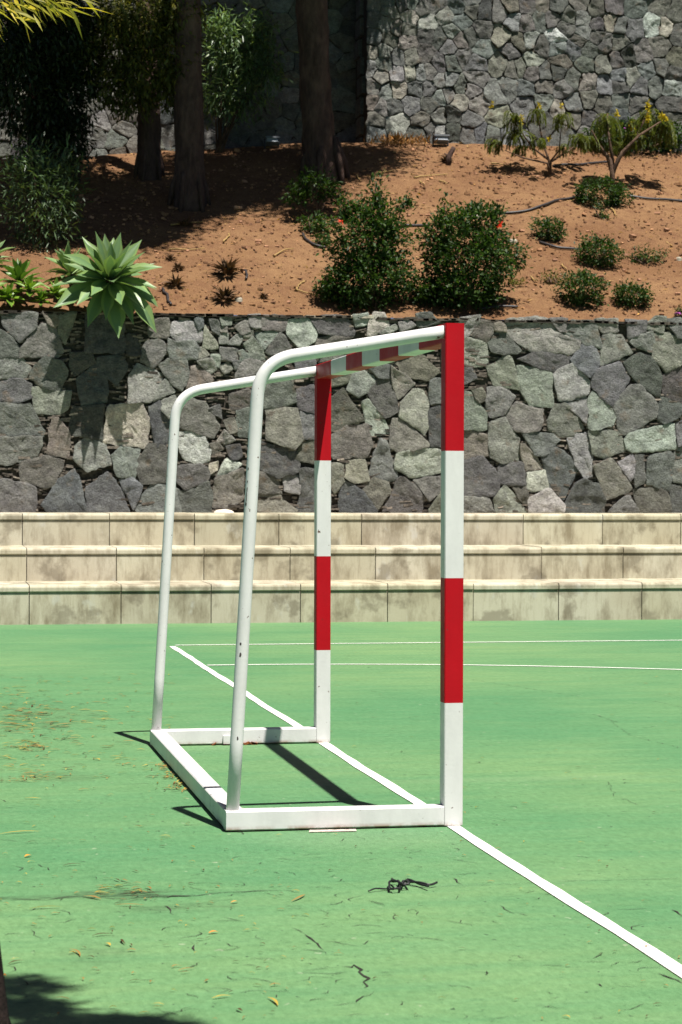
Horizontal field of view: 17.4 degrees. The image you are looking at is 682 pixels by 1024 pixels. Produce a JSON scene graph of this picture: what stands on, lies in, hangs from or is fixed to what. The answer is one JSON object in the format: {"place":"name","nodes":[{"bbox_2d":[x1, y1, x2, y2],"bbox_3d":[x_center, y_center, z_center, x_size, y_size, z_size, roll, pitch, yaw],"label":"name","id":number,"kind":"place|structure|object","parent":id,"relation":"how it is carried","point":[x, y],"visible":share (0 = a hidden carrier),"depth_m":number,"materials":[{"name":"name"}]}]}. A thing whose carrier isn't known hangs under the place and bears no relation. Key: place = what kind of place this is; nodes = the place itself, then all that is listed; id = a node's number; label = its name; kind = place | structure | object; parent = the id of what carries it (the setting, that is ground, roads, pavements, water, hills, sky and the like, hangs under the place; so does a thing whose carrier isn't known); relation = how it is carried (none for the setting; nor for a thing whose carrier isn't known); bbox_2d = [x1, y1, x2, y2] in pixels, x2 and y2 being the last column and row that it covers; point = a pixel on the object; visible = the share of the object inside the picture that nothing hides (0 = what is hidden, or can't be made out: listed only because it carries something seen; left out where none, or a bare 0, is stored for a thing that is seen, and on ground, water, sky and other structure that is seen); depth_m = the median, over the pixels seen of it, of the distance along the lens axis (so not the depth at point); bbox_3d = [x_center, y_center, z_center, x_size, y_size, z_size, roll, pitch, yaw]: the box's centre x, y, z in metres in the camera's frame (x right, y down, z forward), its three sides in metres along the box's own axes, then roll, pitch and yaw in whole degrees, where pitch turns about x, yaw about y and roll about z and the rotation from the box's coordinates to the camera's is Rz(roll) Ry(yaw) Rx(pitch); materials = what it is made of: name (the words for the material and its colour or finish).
{"place":"outdoors","nodes":[
{"label":"outdoors","id":0,"kind":"place"},
{"bbox_2d":[0,619,681,1023],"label":"court","id":1,"kind":"object","parent":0,"point":[532,803],"visible":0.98,"depth_m":8.92,"materials":[{"name":"paint"}]},
{"bbox_2d":[0,0,110,1023],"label":"leaning tree","id":2,"kind":"object","parent":1,"relation":"on","point":[4,1016],"visible":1,"depth_m":8.19,"materials":[{"name":"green plant"}]},
{"bbox_2d":[150,323,463,830],"bbox_3d":[-0.266,0.247,10.655,0.986,2.083,3.160,0,1,-11],"label":"handball goal","id":3,"kind":"object","parent":1,"relation":"on","point":[226,810],"visible":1,"depth_m":9.19,"materials":[{"name":"metal"}]},
{"bbox_2d":[309,829,355,831],"bbox_3d":[-0.035,1.297,9.066,0.203,0.001,0.060,0,1,-11],"label":"paint patch","id":4,"kind":"object","parent":1,"relation":"on","point":[329,830],"visible":1,"depth_m":9.06,"materials":[{"name":"white paint"}]},
{"bbox_2d":[0,647,679,1018],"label":"leaf litter","id":5,"kind":"object","parent":1,"relation":"on","point":[136,825],"visible":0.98,"depth_m":10.99,"materials":[{"name":"brown plant"}]},
{"bbox_2d":[0,512,681,624],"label":"concrete steps","id":6,"kind":"structure","parent":1,"relation":"on","point":[80,568],"depth_m":24.34,"materials":[{"name":"beige concrete"}]},
{"bbox_2d":[214,509,233,512],"bbox_3d":[-1.370,-0.012,26.041,0.240,0.040,0.120,0,1,-11],"label":"loose rock","id":7,"kind":"object","parent":6,"relation":"on","point":[223,511],"visible":1,"depth_m":26.00,"materials":[{"name":"white stone"}]},
{"bbox_2d":[0,310,681,512],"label":"retaining wall","id":8,"kind":"structure","parent":6,"relation":"on","point":[563,415],"depth_m":26.41,"materials":[{"name":"stone"}]},
{"bbox_2d":[0,279,10,297],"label":"rosette plant","id":9,"kind":"object","parent":8,"relation":"on","point":[1,283],"visible":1,"depth_m":25.97,"materials":[{"name":"green plant"}]},
{"bbox_2d":[31,290,55,307],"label":"rosette plant","id":10,"kind":"object","parent":8,"relation":"on","point":[41,298],"visible":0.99,"depth_m":26.03,"materials":[{"name":"green plant"}]},
{"bbox_2d":[44,277,67,302],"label":"rosette plant","id":11,"kind":"object","parent":8,"relation":"on","point":[57,294],"visible":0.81,"depth_m":26.06,"materials":[{"name":"green plant"}]},
{"bbox_2d":[50,231,160,337],"bbox_3d":[-2.725,-2.615,25.775,1.298,1.255,1.449,0,1,-11],"label":"agave","id":12,"kind":"object","parent":8,"relation":"on","point":[110,285],"visible":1,"depth_m":25.59,"materials":[{"name":"green plant"}]},
{"bbox_2d":[368,878,437,891],"bbox_3d":[0.218,1.297,7.734,0.172,0.027,0.221,0,1,26],"label":"wire tangle","id":13,"kind":"object","parent":1,"relation":"on","point":[407,881],"visible":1,"depth_m":7.75,"materials":[{"name":"black metal"}]},
{"bbox_2d":[170,646,681,977],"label":"goal line","id":14,"kind":"object","parent":1,"relation":"on","point":[666,961],"visible":0.85,"depth_m":8.27,"materials":[{"name":"paint"}]},
{"bbox_2d":[207,640,653,644],"bbox_3d":[7.117,1.200,21.515,17.500,0.001,0.061,0,1,-11],"label":"side line","id":15,"kind":"object","parent":1,"relation":"on","point":[439,642],"visible":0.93,"depth_m":20.51,"materials":[{"name":"paint"}]},
{"bbox_2d":[227,664,681,669],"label":"area line","id":16,"kind":"object","parent":1,"relation":"on","point":[503,665],"visible":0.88,"depth_m":17.67,"materials":[{"name":"paint"}]},
{"bbox_2d":[0,142,681,320],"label":"soil bank","id":17,"kind":"structure","parent":0,"point":[401,187],"depth_m":29.75,"materials":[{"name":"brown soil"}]},
{"bbox_2d":[0,240,14,269],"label":"agave","id":18,"kind":"object","parent":17,"relation":"on","point":[1,251],"visible":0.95,"depth_m":26.38,"materials":[{"name":"green plant"}]},
{"bbox_2d":[0,282,23,306],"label":"rosette plant","id":19,"kind":"object","parent":17,"relation":"on","point":[8,295],"visible":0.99,"depth_m":25.94,"materials":[{"name":"green plant"}]},
{"bbox_2d":[0,258,45,294],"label":"agave","id":20,"kind":"object","parent":17,"relation":"on","point":[18,273],"visible":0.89,"depth_m":26.24,"materials":[{"name":"green plant"}]},
{"bbox_2d":[14,273,48,299],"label":"rosette plant","id":21,"kind":"object","parent":17,"relation":"on","point":[29,286],"visible":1,"depth_m":25.98,"materials":[{"name":"green plant"}]},
{"bbox_2d":[0,131,94,252],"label":"oleander bush","id":22,"kind":"object","parent":17,"relation":"on","point":[44,161],"visible":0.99,"depth_m":28.06,"materials":[{"name":"green plant"}]},
{"bbox_2d":[0,0,109,192],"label":"tree","id":23,"kind":"object","parent":17,"relation":"on","point":[44,67],"visible":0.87,"depth_m":29.79,"materials":[{"name":"green plant"}]},
{"bbox_2d":[43,240,82,286],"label":"agave","id":24,"kind":"object","parent":17,"relation":"on","point":[68,271],"visible":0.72,"depth_m":26.49,"materials":[{"name":"green plant"}]},
{"bbox_2d":[70,0,217,181],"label":"tree","id":25,"kind":"object","parent":17,"relation":"on","point":[142,32],"visible":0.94,"depth_m":30.11,"materials":[{"name":"green plant"}]},
{"bbox_2d":[161,287,171,305],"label":"dry twig","id":26,"kind":"object","parent":17,"relation":"on","point":[166,294],"visible":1,"depth_m":26.78,"materials":[{"name":"wood"}]},
{"bbox_2d":[164,254,176,259],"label":"dead plant","id":27,"kind":"object","parent":17,"relation":"on","point":[170,256],"visible":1,"depth_m":28.00,"materials":[{"name":"brown plant"}]},
{"bbox_2d":[160,271,186,286],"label":"dead plant","id":28,"kind":"object","parent":17,"relation":"on","point":[176,281],"visible":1,"depth_m":27.11,"materials":[{"name":"brown plant"}]},
{"bbox_2d":[0,0,355,158],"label":"recessed wall","id":29,"kind":"structure","parent":17,"relation":"on","point":[284,122],"depth_m":33.96,"materials":[{"name":"stone"}]},
{"bbox_2d":[171,260,185,269],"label":"dead plant","id":30,"kind":"object","parent":17,"relation":"on","point":[179,266],"visible":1,"depth_m":27.65,"materials":[{"name":"brown plant"}]},
{"bbox_2d":[179,217,194,224],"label":"dead plant","id":31,"kind":"object","parent":17,"relation":"on","point":[184,222],"visible":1,"depth_m":29.24,"materials":[{"name":"brown plant"}]},
{"bbox_2d":[169,248,204,250],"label":"dry twig","id":32,"kind":"object","parent":17,"relation":"on","point":[183,249],"visible":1,"depth_m":28.32,"materials":[{"name":"beige wood"}]},
{"bbox_2d":[167,0,210,212],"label":"tree","id":33,"kind":"object","parent":17,"relation":"on","point":[189,190],"visible":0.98,"depth_m":29.96,"materials":[{"name":"brown plant"}]},
{"bbox_2d":[207,283,239,299],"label":"dead plant","id":34,"kind":"object","parent":17,"relation":"on","point":[227,294],"visible":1,"depth_m":26.80,"materials":[{"name":"brown plant"}]},
{"bbox_2d":[208,257,241,274],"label":"dead plant","id":35,"kind":"object","parent":17,"relation":"on","point":[226,267],"visible":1,"depth_m":27.54,"materials":[{"name":"brown plant"}]},
{"bbox_2d":[234,297,242,301],"bbox_3d":[-1.239,-2.570,26.919,0.098,0.060,0.070,0,1,-11],"label":"flat stone","id":36,"kind":"object","parent":17,"relation":"on","point":[238,299],"visible":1,"depth_m":26.89,"materials":[{"name":"beige stone"}]},
{"bbox_2d":[201,0,298,152],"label":"oleander bush","id":37,"kind":"object","parent":17,"relation":"on","point":[226,47],"visible":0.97,"depth_m":32.67,"materials":[{"name":"green plant"}]},
{"bbox_2d":[260,292,269,297],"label":"dead plant","id":38,"kind":"object","parent":17,"relation":"on","point":[263,295],"visible":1,"depth_m":27.02,"materials":[{"name":"brown plant"}]},
{"bbox_2d":[264,136,279,148],"bbox_3d":[-1.020,-5.434,32.847,0.220,0.212,0.162,0,1,-11],"label":"flood light","id":39,"kind":"object","parent":17,"relation":"on","point":[271,140],"visible":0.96,"depth_m":32.80,"materials":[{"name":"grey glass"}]},
{"bbox_2d":[273,248,293,256],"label":"dry twig","id":40,"kind":"object","parent":17,"relation":"on","point":[274,255],"visible":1,"depth_m":28.43,"materials":[{"name":"beige wood"}]},
{"bbox_2d":[296,287,319,295],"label":"dry twig","id":41,"kind":"object","parent":17,"relation":"on","point":[305,292],"visible":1,"depth_m":27.23,"materials":[{"name":"brown wood"}]},
{"bbox_2d":[278,164,349,218],"bbox_3d":[-0.369,-4.292,29.793,1.014,0.810,0.730,0,1,-11],"label":"young shrub","id":42,"kind":"object","parent":17,"relation":"on","point":[304,193],"visible":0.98,"depth_m":29.71,"materials":[{"name":"green plant"}]},
{"bbox_2d":[302,232,325,247],"bbox_3d":[-0.396,-3.543,28.967,0.134,0.257,0.532,0,1,-36],"label":"irrigation hose","id":43,"kind":"object","parent":17,"relation":"on","point":[309,241],"visible":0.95,"depth_m":28.84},
{"bbox_2d":[295,210,334,233],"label":"plant","id":44,"kind":"object","parent":17,"relation":"on","point":[312,227],"visible":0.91,"depth_m":29.28,"materials":[{"name":"green plant"}]},
{"bbox_2d":[310,230,333,244],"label":"plant","id":45,"kind":"object","parent":17,"relation":"on","point":[319,237],"visible":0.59,"depth_m":28.86,"materials":[{"name":"green plant"}]},
{"bbox_2d":[295,0,350,185],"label":"tree","id":46,"kind":"object","parent":17,"relation":"on","point":[321,143],"visible":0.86,"depth_m":31.30,"materials":[{"name":"brown plant"}]},
{"bbox_2d":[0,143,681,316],"bbox_3d":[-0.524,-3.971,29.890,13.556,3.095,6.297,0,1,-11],"label":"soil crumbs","id":47,"kind":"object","parent":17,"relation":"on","point":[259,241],"visible":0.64,"depth_m":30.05,"materials":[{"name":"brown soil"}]},
{"bbox_2d":[312,171,423,312],"bbox_3d":[0.350,-3.289,27.096,1.180,1.797,1.206,1,1,37],"label":"shrub","id":48,"kind":"object","parent":17,"relation":"on","point":[362,264],"visible":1,"depth_m":26.94,"materials":[{"name":"green plant"}]},
{"bbox_2d":[368,131,438,144],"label":"dry bush","id":49,"kind":"object","parent":17,"relation":"on","point":[398,138],"visible":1,"depth_m":33.15,"materials":[{"name":"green plant"}]},
{"bbox_2d":[401,224,427,226],"bbox_3d":[0.983,-3.823,29.644,0.417,0.048,0.059,0,1,-22],"label":"irrigation hose","id":50,"kind":"object","parent":17,"relation":"on","point":[421,225],"visible":0.45,"depth_m":29.62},
{"bbox_2d":[413,174,445,177],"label":"dry twig","id":51,"kind":"object","parent":17,"relation":"on","point":[427,175],"visible":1,"depth_m":31.69,"materials":[{"name":"beige wood"}]},
{"bbox_2d":[432,134,449,146],"bbox_3d":[1.495,-5.539,33.313,0.244,0.213,0.162,0,1,-11],"label":"flood light","id":52,"kind":"object","parent":17,"relation":"on","point":[443,139],"visible":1,"depth_m":33.27,"materials":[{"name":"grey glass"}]},
{"bbox_2d":[444,146,455,165],"bbox_3d":[1.589,-5.165,32.394,0.172,0.322,0.084,0,1,-11],"label":"tree stub","id":53,"kind":"object","parent":17,"relation":"on","point":[449,155],"visible":1,"depth_m":32.37,"materials":[{"name":"brown plant"}]},
{"bbox_2d":[409,188,532,313],"bbox_3d":[1.577,-3.180,27.316,1.435,1.532,1.206,0,1,25],"label":"shrub","id":54,"kind":"object","parent":17,"relation":"on","point":[484,250],"visible":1,"depth_m":27.16,"materials":[{"name":"green plant"}]},
{"bbox_2d":[478,305,517,309],"bbox_3d":[1.926,-2.511,27.353,0.530,0.075,0.061,0,1,-20],"label":"irrigation hose","id":55,"kind":"object","parent":17,"relation":"on","point":[512,306],"visible":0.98,"depth_m":27.37,"materials":[{"name":"grey plastic"}]},
{"bbox_2d":[505,274,526,287],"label":"creeping plant","id":56,"kind":"object","parent":17,"relation":"on","point":[513,282],"visible":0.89,"depth_m":28.09,"materials":[{"name":"green plant"}]},
{"bbox_2d":[354,0,681,151],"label":"wall","id":57,"kind":"structure","parent":17,"relation":"on","point":[454,69],"depth_m":33.67,"materials":[{"name":"stone"}]},
{"bbox_2d":[484,101,589,174],"bbox_3d":[2.861,-5.392,32.217,1.666,1.084,0.864,0,1,-11],"label":"cassia shrub","id":58,"kind":"object","parent":17,"relation":"on","point":[518,131],"visible":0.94,"depth_m":32.12,"materials":[{"name":"green plant"}]},
{"bbox_2d":[503,196,574,213],"bbox_3d":[2.770,-4.274,30.827,1.550,0.375,0.266,0,1,-34],"label":"irrigation hose","id":59,"kind":"object","parent":17,"relation":"on","point":[536,207],"visible":0.85,"depth_m":30.65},
{"bbox_2d":[526,212,570,242],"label":"round bush","id":60,"kind":"object","parent":17,"relation":"on","point":[551,231],"visible":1,"depth_m":29.53,"materials":[{"name":"green plant"}]},
{"bbox_2d":[534,268,563,283],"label":"scrubby plant","id":61,"kind":"object","parent":17,"relation":"on","point":[548,280],"visible":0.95,"depth_m":28.25,"materials":[{"name":"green plant"}]},
{"bbox_2d":[539,241,578,250],"bbox_3d":[2.869,-3.516,29.325,0.532,0.137,0.137,0,1,10],"label":"irrigation hose","id":62,"kind":"object","parent":17,"relation":"on","point":[555,246],"visible":0.86,"depth_m":29.29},
{"bbox_2d":[552,161,606,166],"bbox_3d":[3.562,-5.141,32.837,1.081,0.179,0.091,0,1,-33],"label":"irrigation hose","id":63,"kind":"object","parent":17,"relation":"on","point":[573,164],"visible":0.94,"depth_m":32.74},
{"bbox_2d":[550,266,610,307],"bbox_3d":[2.997,-2.788,27.735,0.766,0.560,0.643,0,1,-11],"label":"round bush","id":64,"kind":"object","parent":17,"relation":"on","point":[582,298],"visible":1,"depth_m":27.64,"materials":[{"name":"green plant"}]},
{"bbox_2d":[571,230,624,267],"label":"round bush","id":65,"kind":"object","parent":17,"relation":"on","point":[592,253],"visible":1,"depth_m":28.78,"materials":[{"name":"green plant"}]},
{"bbox_2d":[572,173,634,206],"bbox_3d":[3.693,-4.493,31.188,0.956,0.554,0.708,0,1,-11],"label":"mound bush","id":66,"kind":"object","parent":17,"relation":"on","point":[614,198],"visible":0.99,"depth_m":31.09,"materials":[{"name":"green plant"}]},
{"bbox_2d":[593,200,613,219],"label":"creeping plant","id":67,"kind":"object","parent":17,"relation":"on","point":[600,214],"visible":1,"depth_m":30.53,"materials":[{"name":"green plant"}]},
{"bbox_2d":[571,98,677,191],"bbox_3d":[4.053,-5.207,31.961,1.686,1.398,0.796,0,1,-11],"label":"cassia shrub","id":68,"kind":"object","parent":17,"relation":"on","point":[647,117],"visible":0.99,"depth_m":31.86,"materials":[{"name":"green plant"}]},
{"bbox_2d":[582,110,681,156],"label":"flowering bush","id":69,"kind":"object","parent":17,"relation":"on","point":[677,135],"visible":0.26,"depth_m":33.82,"materials":[{"name":"green plant"}]},
{"bbox_2d":[611,277,654,312],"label":"round bush","id":70,"kind":"object","parent":17,"relation":"on","point":[626,297],"visible":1,"depth_m":27.79,"materials":[{"name":"green plant"}]},
{"bbox_2d":[623,242,668,263],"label":"scrubby plant","id":71,"kind":"object","parent":17,"relation":"on","point":[640,258],"visible":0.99,"depth_m":29.24,"materials":[{"name":"green plant"}]},
{"bbox_2d":[626,195,681,201],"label":"irrigation hose","id":72,"kind":"object","parent":17,"relation":"on","point":[650,198],"visible":0.91,"depth_m":31.59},
{"bbox_2d":[674,305,681,317],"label":"flower","id":73,"kind":"object","parent":17,"relation":"on","point":[679,312],"depth_m":27.58,"materials":[{"name":"pink plant"}]}
]}

